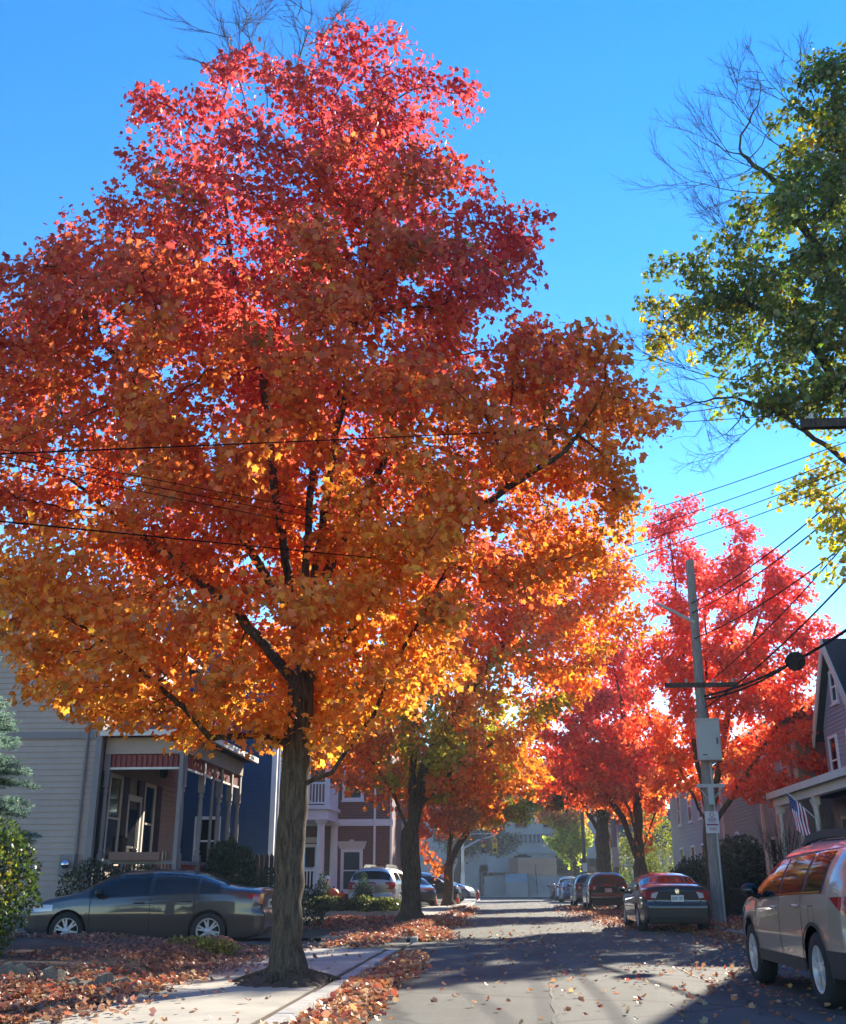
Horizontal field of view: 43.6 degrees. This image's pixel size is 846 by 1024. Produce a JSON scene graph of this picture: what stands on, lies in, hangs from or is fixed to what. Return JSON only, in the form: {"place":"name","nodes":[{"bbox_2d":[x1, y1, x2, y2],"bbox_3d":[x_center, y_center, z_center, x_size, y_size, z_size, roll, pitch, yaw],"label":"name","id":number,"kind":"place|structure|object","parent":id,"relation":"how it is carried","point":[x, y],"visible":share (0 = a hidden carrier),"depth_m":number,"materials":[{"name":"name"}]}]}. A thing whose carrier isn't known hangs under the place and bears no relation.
{"place":"outdoors","nodes":[
{"label":"outdoors","id":0,"kind":"place"},
{"bbox_2d":[0,584,258,933],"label":"clapboard house","id":1,"kind":"structure","parent":0,"point":[99,794],"depth_m":24.77,"materials":[{"name":"grey wood"}]},
{"bbox_2d":[103,773,123,865],"bbox_3d":[-7.383,7.318,25.200,0.130,2.080,1.010,-1,-19,4],"label":"window","id":2,"kind":"structure","parent":1,"relation":"in","point":[112,829],"depth_m":25.30,"materials":[{"name":"white glass"}]},
{"bbox_2d":[126,801,137,870],"bbox_3d":[-7.270,8.323,26.326,0.134,2.150,0.840,-1,-19,4],"label":"door","id":3,"kind":"structure","parent":1,"relation":"in","point":[132,817],"depth_m":26.45,"materials":[{"name":"black paint"}]},
{"bbox_2d":[137,783,156,866],"bbox_3d":[-7.195,8.177,27.647,0.130,2.080,1.010,-1,-19,4],"label":"window","id":4,"kind":"structure","parent":1,"relation":"in","point":[150,789],"depth_m":27.78,"materials":[{"name":"white glass"}]},
{"bbox_2d":[133,585,305,904],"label":"clapboard house","id":5,"kind":"structure","parent":0,"point":[258,812],"depth_m":32.33,"materials":[{"name":"blue wood"}]},
{"bbox_2d":[192,816,220,861],"bbox_3d":[-6.547,9.978,32.018,0.880,1.480,0.130,-1,-19,4],"label":"window","id":6,"kind":"structure","parent":5,"relation":"in","point":[205,819],"depth_m":32.07,"materials":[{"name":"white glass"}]},
{"bbox_2d":[23,899,475,1023],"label":"pavement","id":7,"kind":"structure","parent":0,"point":[228,1003],"depth_m":10.31,"materials":[{"name":"concrete"}]},
{"bbox_2d":[41,915,430,1023],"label":"fallen leaves","id":8,"kind":"object","parent":7,"relation":"on","point":[151,1014],"visible":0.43,"depth_m":11.41,"materials":[{"name":"orange plant"}]},
{"bbox_2d":[233,972,334,988],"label":"tree pit soil","id":9,"kind":"object","parent":7,"relation":"on","point":[318,980],"visible":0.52,"depth_m":11.58,"materials":[{"name":"brown soil"}]},
{"bbox_2d":[0,0,684,986],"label":"maple tree","id":10,"kind":"object","parent":9,"relation":"on","point":[166,288],"visible":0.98,"depth_m":12.76,"materials":[{"name":"orange plant"}]},
{"bbox_2d":[320,905,486,947],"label":"fallen leaves","id":11,"kind":"object","parent":7,"relation":"on","point":[430,932],"visible":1,"depth_m":23.54,"materials":[{"name":"brown plant"}]},
{"bbox_2d":[461,833,496,899],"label":"traffic signal","id":12,"kind":"object","parent":7,"relation":"on","point":[483,845],"visible":0.91,"depth_m":76.53,"materials":[{"name":"metal"}]},
{"bbox_2d":[419,718,545,905],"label":"maple tree","id":13,"kind":"object","parent":7,"relation":"on","point":[466,819],"visible":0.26,"depth_m":55.21,"materials":[{"name":"orange plant"}]},
{"bbox_2d":[310,510,662,921],"bbox_3d":[2.092,6.101,33.317,11.330,12.773,6.827,-1,-19,4],"label":"maple tree","id":14,"kind":"object","parent":7,"relation":"on","point":[416,777],"visible":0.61,"depth_m":32.47,"materials":[{"name":"orange plant"}]},
{"bbox_2d":[252,949,388,1023],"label":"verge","id":15,"kind":"structure","parent":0,"point":[291,1002],"depth_m":10.59,"materials":[{"name":"grey concrete"}]},
{"bbox_2d":[237,941,409,950],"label":"driveway","id":16,"kind":"structure","parent":0,"point":[398,945],"depth_m":20.64,"materials":[{"name":"concrete"}]},
{"bbox_2d":[24,869,273,940],"bbox_3d":[-5.247,7.713,20.647,4.672,1.435,2.177,-1,-19,2],"label":"saloon car","id":17,"kind":"object","parent":16,"relation":"on","point":[162,903],"visible":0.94,"depth_m":19.84,"materials":[{"name":"grey paint"}]},
{"bbox_2d":[0,449,675,575],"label":"overhead wire","id":18,"kind":"object","parent":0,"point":[215,491],"visible":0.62,"depth_m":10.34,"materials":[{"name":"black rubber"}]},
{"bbox_2d":[0,0,845,808],"label":"sky","id":19,"kind":"structure","parent":0,"point":[571,85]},
{"bbox_2d":[127,897,735,950],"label":"ground","id":20,"kind":"structure","parent":0,"point":[269,939],"depth_m":24.05,"materials":[{"name":"soil"}]},
{"bbox_2d":[0,935,232,1023],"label":"front yard","id":21,"kind":"structure","parent":20,"relation":"on","point":[19,944],"depth_m":13.69,"materials":[{"name":"soil"}]},
{"bbox_2d":[0,815,43,956],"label":"evergreen shrub","id":22,"kind":"object","parent":21,"relation":"on","point":[20,846],"visible":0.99,"depth_m":13.27,"materials":[{"name":"green plant"}]},
{"bbox_2d":[0,657,43,878],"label":"spruce tree","id":23,"kind":"object","parent":21,"relation":"on","point":[7,809],"visible":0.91,"depth_m":14.93,"materials":[{"name":"green plant"}]},
{"bbox_2d":[42,966,57,981],"bbox_3d":[-3.775,4.684,10.684,0.070,0.184,0.150,-18,-26,42],"label":"edging stone","id":24,"kind":"object","parent":21,"relation":"on","point":[51,972],"visible":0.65,"depth_m":10.68,"materials":[{"name":"grey stone"}]},
{"bbox_2d":[95,973,110,982],"bbox_3d":[-3.367,4.943,11.118,0.150,0.190,0.070,13,-23,-33],"label":"edging stone","id":25,"kind":"object","parent":21,"relation":"on","point":[103,978],"visible":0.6,"depth_m":11.11,"materials":[{"name":"grey stone"}]},
{"bbox_2d":[0,931,314,1023],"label":"fallen leaves","id":26,"kind":"object","parent":21,"relation":"on","point":[224,961],"visible":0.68,"depth_m":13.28,"materials":[{"name":"brown plant"}]},
{"bbox_2d":[162,934,242,955],"bbox_3d":[-3.404,6.614,16.049,1.288,0.411,0.916,15,-25,-37],"label":"ground shrub","id":27,"kind":"object","parent":21,"relation":"on","point":[218,946],"visible":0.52,"depth_m":15.96,"materials":[{"name":"green plant"}]},
{"bbox_2d":[15,899,441,937],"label":"front yard","id":28,"kind":"structure","parent":20,"relation":"on","point":[313,933],"depth_m":25.13,"materials":[{"name":"brown plant"}]},
{"bbox_2d":[55,857,156,896],"bbox_3d":[-6.647,8.282,22.807,2.647,1.631,1.112,-1,-19,4],"label":"garden shrub","id":29,"kind":"object","parent":28,"relation":"on","point":[79,887],"visible":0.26,"depth_m":22.87,"materials":[{"name":"green plant"}]},
{"bbox_2d":[201,835,257,885],"bbox_3d":[-4.675,8.921,25.508,1.423,2.200,1.448,-1,-19,4],"label":"clipped shrub","id":30,"kind":"object","parent":28,"relation":"on","point":[231,857],"visible":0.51,"depth_m":25.34,"materials":[{"name":"green plant"}]},
{"bbox_2d":[252,853,274,888],"bbox_3d":[-4.553,10.718,30.202,1.090,1.900,0.070,-1,-19,4],"label":"wood fence","id":31,"kind":"object","parent":28,"relation":"on","point":[261,867],"visible":0.25,"depth_m":30.38,"materials":[{"name":"wood"}]},
{"bbox_2d":[255,867,329,927],"bbox_3d":[-3.538,9.889,27.124,2.370,1.478,1.648,16,-25,-38],"label":"hedge","id":32,"kind":"object","parent":28,"relation":"on","point":[271,879],"visible":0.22,"depth_m":27.13,"materials":[{"name":"green plant"}]},
{"bbox_2d":[309,871,331,909],"bbox_3d":[-3.743,14.148,39.319,1.108,1.535,1.096,-1,-19,4],"label":"conical evergreen","id":33,"kind":"object","parent":28,"relation":"on","point":[324,885],"visible":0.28,"depth_m":39.34,"materials":[{"name":"green plant"}]},
{"bbox_2d":[260,914,401,936],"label":"fallen leaves","id":34,"kind":"object","parent":28,"relation":"on","point":[332,922],"visible":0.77,"depth_m":27.48,"materials":[{"name":"brown plant"}]},
{"bbox_2d":[304,911,398,916],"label":"garden wall","id":35,"kind":"structure","parent":28,"relation":"on","point":[356,913],"depth_m":36.72,"materials":[{"name":"stone"}]},
{"bbox_2d":[303,894,400,912],"bbox_3d":[-2.505,13.886,37.321,3.785,0.812,1.041,-3,-20,9],"label":"flower bed plant","id":36,"kind":"object","parent":28,"relation":"on","point":[381,904],"visible":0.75,"depth_m":37.10,"materials":[{"name":"green plant"}]},
{"bbox_2d":[303,668,407,908],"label":"brick house","id":37,"kind":"structure","parent":28,"relation":"on","point":[347,838],"depth_m":44.17,"materials":[{"name":"red brick"}]},
{"bbox_2d":[304,844,316,893],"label":"window","id":38,"kind":"structure","parent":37,"relation":"in","point":[310,849],"depth_m":44.12,"materials":[{"name":"white glass"}]},
{"bbox_2d":[339,849,362,893],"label":"window","id":39,"kind":"structure","parent":37,"relation":"in","point":[351,859],"depth_m":43.92,"materials":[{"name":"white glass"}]},
{"bbox_2d":[341,756,364,801],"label":"window","id":40,"kind":"structure","parent":37,"relation":"in","point":[356,797],"depth_m":44.83,"materials":[{"name":"white glass"}]},
{"bbox_2d":[352,871,374,911],"bbox_3d":[-2.135,13.717,38.071,1.090,1.502,1.058,-1,-19,4],"label":"conical evergreen","id":41,"kind":"object","parent":28,"relation":"on","point":[363,887],"visible":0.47,"depth_m":38.07,"materials":[{"name":"green plant"}]},
{"bbox_2d":[348,864,402,907],"bbox_3d":[-1.482,14.597,41.001,2.254,1.761,4.759,-4,-20,11],"label":"suv car","id":42,"kind":"object","parent":28,"relation":"on","point":[386,880],"visible":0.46,"depth_m":39.03,"materials":[{"name":"silver metal"}]},
{"bbox_2d":[420,878,435,905],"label":"saloon car","id":43,"kind":"object","parent":28,"relation":"on","point":[428,891],"visible":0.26,"depth_m":53.53,"materials":[{"name":"grey paint"}]},
{"bbox_2d":[421,872,461,903],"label":"suv car","id":44,"kind":"object","parent":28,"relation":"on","point":[438,883],"visible":0.22,"depth_m":58.26,"materials":[{"name":"black paint"}]},
{"bbox_2d":[433,873,474,901],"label":"suv car","id":45,"kind":"object","parent":28,"relation":"on","point":[468,891],"visible":0.18,"depth_m":63.34,"materials":[{"name":"blue paint"}]},
{"bbox_2d":[259,899,743,1023],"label":"kerb","id":46,"kind":"structure","parent":20,"relation":"on","point":[297,1007],"depth_m":11.21,"materials":[{"name":"concrete"}]},
{"bbox_2d":[419,760,660,896],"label":"stone hall","id":47,"kind":"structure","parent":20,"relation":"on","point":[487,875],"depth_m":103.63,"materials":[{"name":"grey stone"}]},
{"bbox_2d":[509,858,517,873],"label":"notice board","id":48,"kind":"object","parent":47,"relation":"on","point":[513,863],"visible":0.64,"depth_m":101.66,"materials":[{"name":"grey wood"}]},
{"bbox_2d":[518,857,556,875],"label":"garage door","id":49,"kind":"structure","parent":47,"relation":"on","point":[546,866],"depth_m":101.47,"materials":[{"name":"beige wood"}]},
{"bbox_2d":[556,858,571,871],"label":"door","id":50,"kind":"structure","parent":47,"relation":"in","point":[561,867],"depth_m":102.85,"materials":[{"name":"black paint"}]},
{"bbox_2d":[579,858,596,871],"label":"garage door","id":51,"kind":"structure","parent":47,"relation":"in","point":[591,862],"depth_m":102.70,"materials":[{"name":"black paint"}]},
{"bbox_2d":[465,898,554,899],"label":"cross road","id":52,"kind":"structure","parent":0,"point":[513,898],"depth_m":88.71,"materials":[{"name":"grey asphalt"}]},
{"bbox_2d":[438,821,522,882],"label":"street tree","id":53,"kind":"object","parent":52,"relation":"on","point":[503,839],"visible":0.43,"depth_m":92.74,"materials":[{"name":"orange plant"}]},
{"bbox_2d":[316,900,845,1023],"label":"road","id":54,"kind":"structure","parent":0,"point":[414,1005],"depth_m":13.19,"materials":[{"name":"grey asphalt"}]},
{"bbox_2d":[260,949,432,1023],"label":"fallen leaves","id":55,"kind":"object","parent":54,"relation":"on","point":[362,997],"visible":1,"depth_m":10.64,"materials":[{"name":"brown plant"}]},
{"bbox_2d":[538,935,558,1023],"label":"road seam","id":56,"kind":"object","parent":54,"relation":"on","point":[553,1021],"visible":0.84,"depth_m":11.89,"materials":[{"name":"grey asphalt"}]},
{"bbox_2d":[552,876,574,899],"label":"suv car","id":57,"kind":"object","parent":54,"relation":"on","point":[560,880],"visible":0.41,"depth_m":77.43,"materials":[{"name":"white paint"}]},
{"bbox_2d":[556,879,573,901],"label":"saloon car","id":58,"kind":"object","parent":54,"relation":"on","point":[564,891],"visible":0.55,"depth_m":68.72,"materials":[{"name":"silver metal"}]},
{"bbox_2d":[567,872,591,905],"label":"suv car","id":59,"kind":"object","parent":54,"relation":"on","point":[576,892],"visible":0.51,"depth_m":55.68,"materials":[{"name":"grey paint"}]},
{"bbox_2d":[579,872,627,909],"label":"suv car","id":60,"kind":"object","parent":54,"relation":"on","point":[599,888],"visible":0.74,"depth_m":47.55,"materials":[{"name":"black paint"}]},
{"bbox_2d":[405,900,841,1023],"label":"fallen leaves","id":61,"kind":"object","parent":54,"relation":"on","point":[712,987],"visible":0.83,"depth_m":13.83,"materials":[{"name":"orange plant"}]},
{"bbox_2d":[542,904,745,951],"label":"fallen leaves","id":62,"kind":"object","parent":54,"relation":"on","point":[725,936],"visible":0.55,"depth_m":28.96,"materials":[{"name":"orange plant"}]},
{"bbox_2d":[618,872,710,930],"bbox_3d":[6.459,10.465,28.510,2.178,1.435,4.672,-1,-19,3],"label":"saloon car","id":63,"kind":"object","parent":54,"relation":"on","point":[665,898],"visible":0.99,"depth_m":26.44,"materials":[{"name":"grey paint"}]},
{"bbox_2d":[556,918,806,1023],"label":"road seam","id":64,"kind":"object","parent":54,"relation":"on","point":[709,981],"visible":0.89,"depth_m":11.76,"materials":[{"name":"grey asphalt"}]},
{"bbox_2d":[740,827,845,1008],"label":"estate car","id":65,"kind":"object","parent":54,"relation":"on","point":[794,912],"visible":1,"depth_m":11.01,"materials":[{"name":"silver metal"}]},
{"bbox_2d":[610,809,673,882],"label":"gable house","id":66,"kind":"structure","parent":0,"point":[619,828],"depth_m":72.38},
{"bbox_2d":[668,701,811,870],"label":"clapboard house","id":67,"kind":"structure","parent":0,"point":[686,820],"depth_m":55.23,"materials":[{"name":"grey wood"}]},
{"bbox_2d":[676,795,681,826],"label":"window","id":68,"kind":"structure","parent":67,"relation":"in","point":[678,803],"depth_m":57.47,"materials":[{"name":"white glass"}]},
{"bbox_2d":[686,792,692,823],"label":"window","id":69,"kind":"structure","parent":67,"relation":"in","point":[689,806],"depth_m":54.24,"materials":[{"name":"white glass"}]},
{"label":"pavement","id":70,"kind":"structure","parent":0,"visible":0},
{"bbox_2d":[533,803,593,876],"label":"street tree","id":71,"kind":"object","parent":70,"relation":"on","point":[566,842],"visible":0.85,"depth_m":79.90,"materials":[{"name":"green plant"}]},
{"bbox_2d":[580,808,586,873],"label":"utility pole","id":72,"kind":"object","parent":70,"relation":"on","point":[584,864],"visible":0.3,"depth_m":78.52,"materials":[{"name":"brown wood"}]},
{"bbox_2d":[532,741,649,871],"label":"street tree","id":73,"kind":"object","parent":70,"relation":"on","point":[602,845],"visible":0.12,"depth_m":59.54,"materials":[{"name":"orange plant"}]},
{"bbox_2d":[516,630,678,878],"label":"maple tree","id":74,"kind":"object","parent":70,"relation":"on","point":[594,761],"visible":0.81,"depth_m":45.48,"materials":[{"name":"red plant"}]},
{"bbox_2d":[606,740,618,873],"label":"utility pole","id":75,"kind":"object","parent":70,"relation":"on","point":[615,853],"visible":0.23,"depth_m":56.54,"materials":[{"name":"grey wood"}]},
{"bbox_2d":[654,560,737,922],"bbox_3d":[8.264,6.500,31.169,2.272,10.701,0.830,-1,-19,4],"label":"utility pole","id":76,"kind":"object","parent":70,"relation":"on","point":[708,740],"visible":0.94,"depth_m":30.79,"materials":[{"name":"grey wood"}]},
{"bbox_2d":[0,520,674,582],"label":"overhead wire","id":77,"kind":"object","parent":76,"relation":"attached to","point":[201,541],"visible":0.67,"depth_m":8.33,"materials":[{"name":"black rubber"}]},
{"bbox_2d":[0,462,679,594],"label":"overhead wire","id":78,"kind":"object","parent":76,"relation":"attached to","point":[205,504],"visible":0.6,"depth_m":10.11,"materials":[{"name":"black rubber"}]},
{"bbox_2d":[0,456,680,585],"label":"overhead wire","id":79,"kind":"object","parent":76,"relation":"attached to","point":[192,494],"visible":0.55,"depth_m":10.09,"materials":[{"name":"black rubber"}]},
{"bbox_2d":[705,667,785,699],"bbox_3d":[8.835,4.833,29.293,0.056,0.176,4.943,3,-20,-9],"label":"overhead wire","id":80,"kind":"object","parent":76,"relation":"attached to","point":[763,679],"visible":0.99,"depth_m":28.79,"materials":[{"name":"black rubber"}]},
{"bbox_2d":[692,506,842,612],"bbox_3d":[8.821,1.238,27.050,0.034,0.336,11.568,2,-19,-5],"label":"overhead wire","id":81,"kind":"object","parent":76,"relation":"attached to","point":[760,571],"visible":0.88,"depth_m":27.41,"materials":[{"name":"black rubber"}]},
{"bbox_2d":[691,489,845,603],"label":"overhead wire","id":82,"kind":"object","parent":76,"relation":"attached to","point":[767,553],"visible":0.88,"depth_m":27.16,"materials":[{"name":"black rubber"}]},
{"bbox_2d":[694,546,843,638],"bbox_3d":[8.771,2.063,26.764,0.034,0.284,11.552,2,-19,-5],"label":"overhead wire","id":83,"kind":"object","parent":76,"relation":"attached to","point":[766,600],"visible":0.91,"depth_m":26.79,"materials":[{"name":"black rubber"}]},
{"bbox_2d":[705,584,842,707],"bbox_3d":[8.967,3.009,26.362,0.041,1.941,11.671,2,-19,-5],"label":"overhead wire","id":84,"kind":"object","parent":76,"relation":"attached to","point":[790,636],"visible":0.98,"depth_m":26.54,"materials":[{"name":"black rubber"}]},
{"bbox_2d":[704,629,845,696],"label":"overhead wire","id":85,"kind":"object","parent":76,"relation":"attached to","point":[798,659],"visible":0.92,"depth_m":27.34,"materials":[{"name":"black rubber"}]},
{"bbox_2d":[784,652,805,670],"bbox_3d":[9.335,3.745,26.555,0.485,0.470,0.320,-1,-19,4],"label":"splice case","id":86,"kind":"object","parent":85,"relation":"hanging from","point":[792,662],"visible":0.97,"depth_m":26.43,"materials":[{"name":"black plastic"}]},
{"bbox_2d":[713,549,840,678],"bbox_3d":[9.110,2.222,26.538,0.030,1.830,11.652,1,-19,-4],"label":"overhead wire","id":87,"kind":"object","parent":76,"relation":"attached to","point":[776,619],"visible":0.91,"depth_m":27.16,"materials":[{"name":"black rubber"}]},
{"bbox_2d":[618,492,843,920],"bbox_3d":[10.102,5.798,34.447,7.496,14.008,5.449,-1,-19,4],"label":"maple tree","id":88,"kind":"object","parent":70,"relation":"on","point":[770,698],"visible":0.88,"depth_m":33.95,"materials":[{"name":"red plant"}]},
{"label":"front yard","id":89,"kind":"structure","parent":0,"visible":0},
{"bbox_2d":[611,812,673,885],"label":"autumn shrub","id":90,"kind":"object","parent":89,"relation":"on","point":[625,874],"visible":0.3,"depth_m":61.89,"materials":[{"name":"green plant"}]},
{"bbox_2d":[668,833,766,914],"bbox_3d":[10.748,13.091,38.266,4.239,2.898,2.964,-1,-19,4],"label":"evergreen shrub","id":91,"kind":"object","parent":89,"relation":"on","point":[735,876],"visible":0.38,"depth_m":37.81,"materials":[{"name":"green plant"}]},
{"bbox_2d":[605,22,845,587],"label":"street tree","id":92,"kind":"object","parent":89,"relation":"on","point":[790,199],"visible":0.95,"depth_m":26.10,"materials":[{"name":"green plant"}]},
{"bbox_2d":[724,888,748,915],"bbox_3d":[10.809,13.701,37.184,0.040,0.900,6.600,-1,-19,4],"label":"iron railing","id":93,"kind":"object","parent":89,"relation":"on","point":[738,899],"visible":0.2,"depth_m":36.17,"materials":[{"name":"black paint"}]},
{"bbox_2d":[742,796,802,872],"bbox_3d":[9.491,9.337,28.549,1.683,3.378,1.488,8,-21,-21],"label":"bare shrub","id":94,"kind":"object","parent":89,"relation":"on","point":[783,855],"visible":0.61,"depth_m":28.69,"materials":[{"name":"brown plant"}]},
{"bbox_2d":[712,695,835,911],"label":"clapboard house","id":95,"kind":"structure","parent":89,"relation":"on","point":[739,815],"depth_m":36.85,"materials":[{"name":"grey wood"}]},
{"bbox_2d":[779,744,790,782],"bbox_3d":[11.973,8.457,35.005,0.130,1.430,1.060,-1,-19,4],"label":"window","id":96,"kind":"structure","parent":95,"relation":"in","point":[784,769],"depth_m":34.92,"materials":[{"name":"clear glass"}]},
{"bbox_2d":[766,638,845,854],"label":"gable house","id":97,"kind":"structure","parent":89,"relation":"on","point":[829,721],"depth_m":30.73,"materials":[{"name":"wood"}]},
{"bbox_2d":[785,790,815,843],"bbox_3d":[9.812,7.978,27.630,0.405,1.495,1.254,7,-20,-18],"label":"flag","id":98,"kind":"object","parent":97,"relation":"attached to","point":[799,811],"visible":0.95,"depth_m":27.59,"materials":[{"name":"multicoloured fabric"}]},
{"bbox_2d":[827,734,840,770],"bbox_3d":[12.076,7.305,31.045,0.130,1.480,0.880,-1,-19,4],"label":"window","id":99,"kind":"structure","parent":97,"relation":"in","point":[833,748],"depth_m":31.13,"materials":[{"name":"white glass"}]},
{"bbox_2d":[828,671,839,706],"bbox_3d":[12.022,5.146,31.010,0.130,1.030,0.660,-1,-19,4],"label":"window","id":100,"kind":"structure","parent":97,"relation":"in","point":[833,688],"depth_m":31.05,"materials":[{"name":"white glass"}]},
{"bbox_2d":[800,411,845,429],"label":"utility pole","id":101,"kind":"object","parent":89,"relation":"on","point":[811,422],"visible":1,"depth_m":21.87,"materials":[{"name":"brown wood"}]},
{"bbox_2d":[0,413,805,454],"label":"overhead wire","id":102,"kind":"object","parent":101,"relation":"attached to","point":[291,441],"visible":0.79,"depth_m":8.72,"materials":[{"name":"black rubber"}]},
{"bbox_2d":[461,481,845,602],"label":"overhead wire","id":103,"kind":"object","parent":101,"relation":"attached to","point":[710,531],"visible":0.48,"depth_m":25.27,"materials":[{"name":"black rubber"}]},
{"bbox_2d":[468,469,845,587],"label":"overhead wire","id":104,"kind":"object","parent":101,"relation":"attached to","point":[734,510],"visible":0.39,"depth_m":24.99,"materials":[{"name":"black rubber"}]},
{"bbox_2d":[471,457,845,573],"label":"overhead wire","id":105,"kind":"object","parent":101,"relation":"attached to","point":[741,495],"visible":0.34,"depth_m":24.70,"materials":[{"name":"black rubber"}]},
{"bbox_2d":[492,442,845,551],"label":"overhead wire","id":106,"kind":"object","parent":101,"relation":"attached to","point":[730,483],"visible":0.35,"depth_m":24.90,"materials":[{"name":"black rubber"}]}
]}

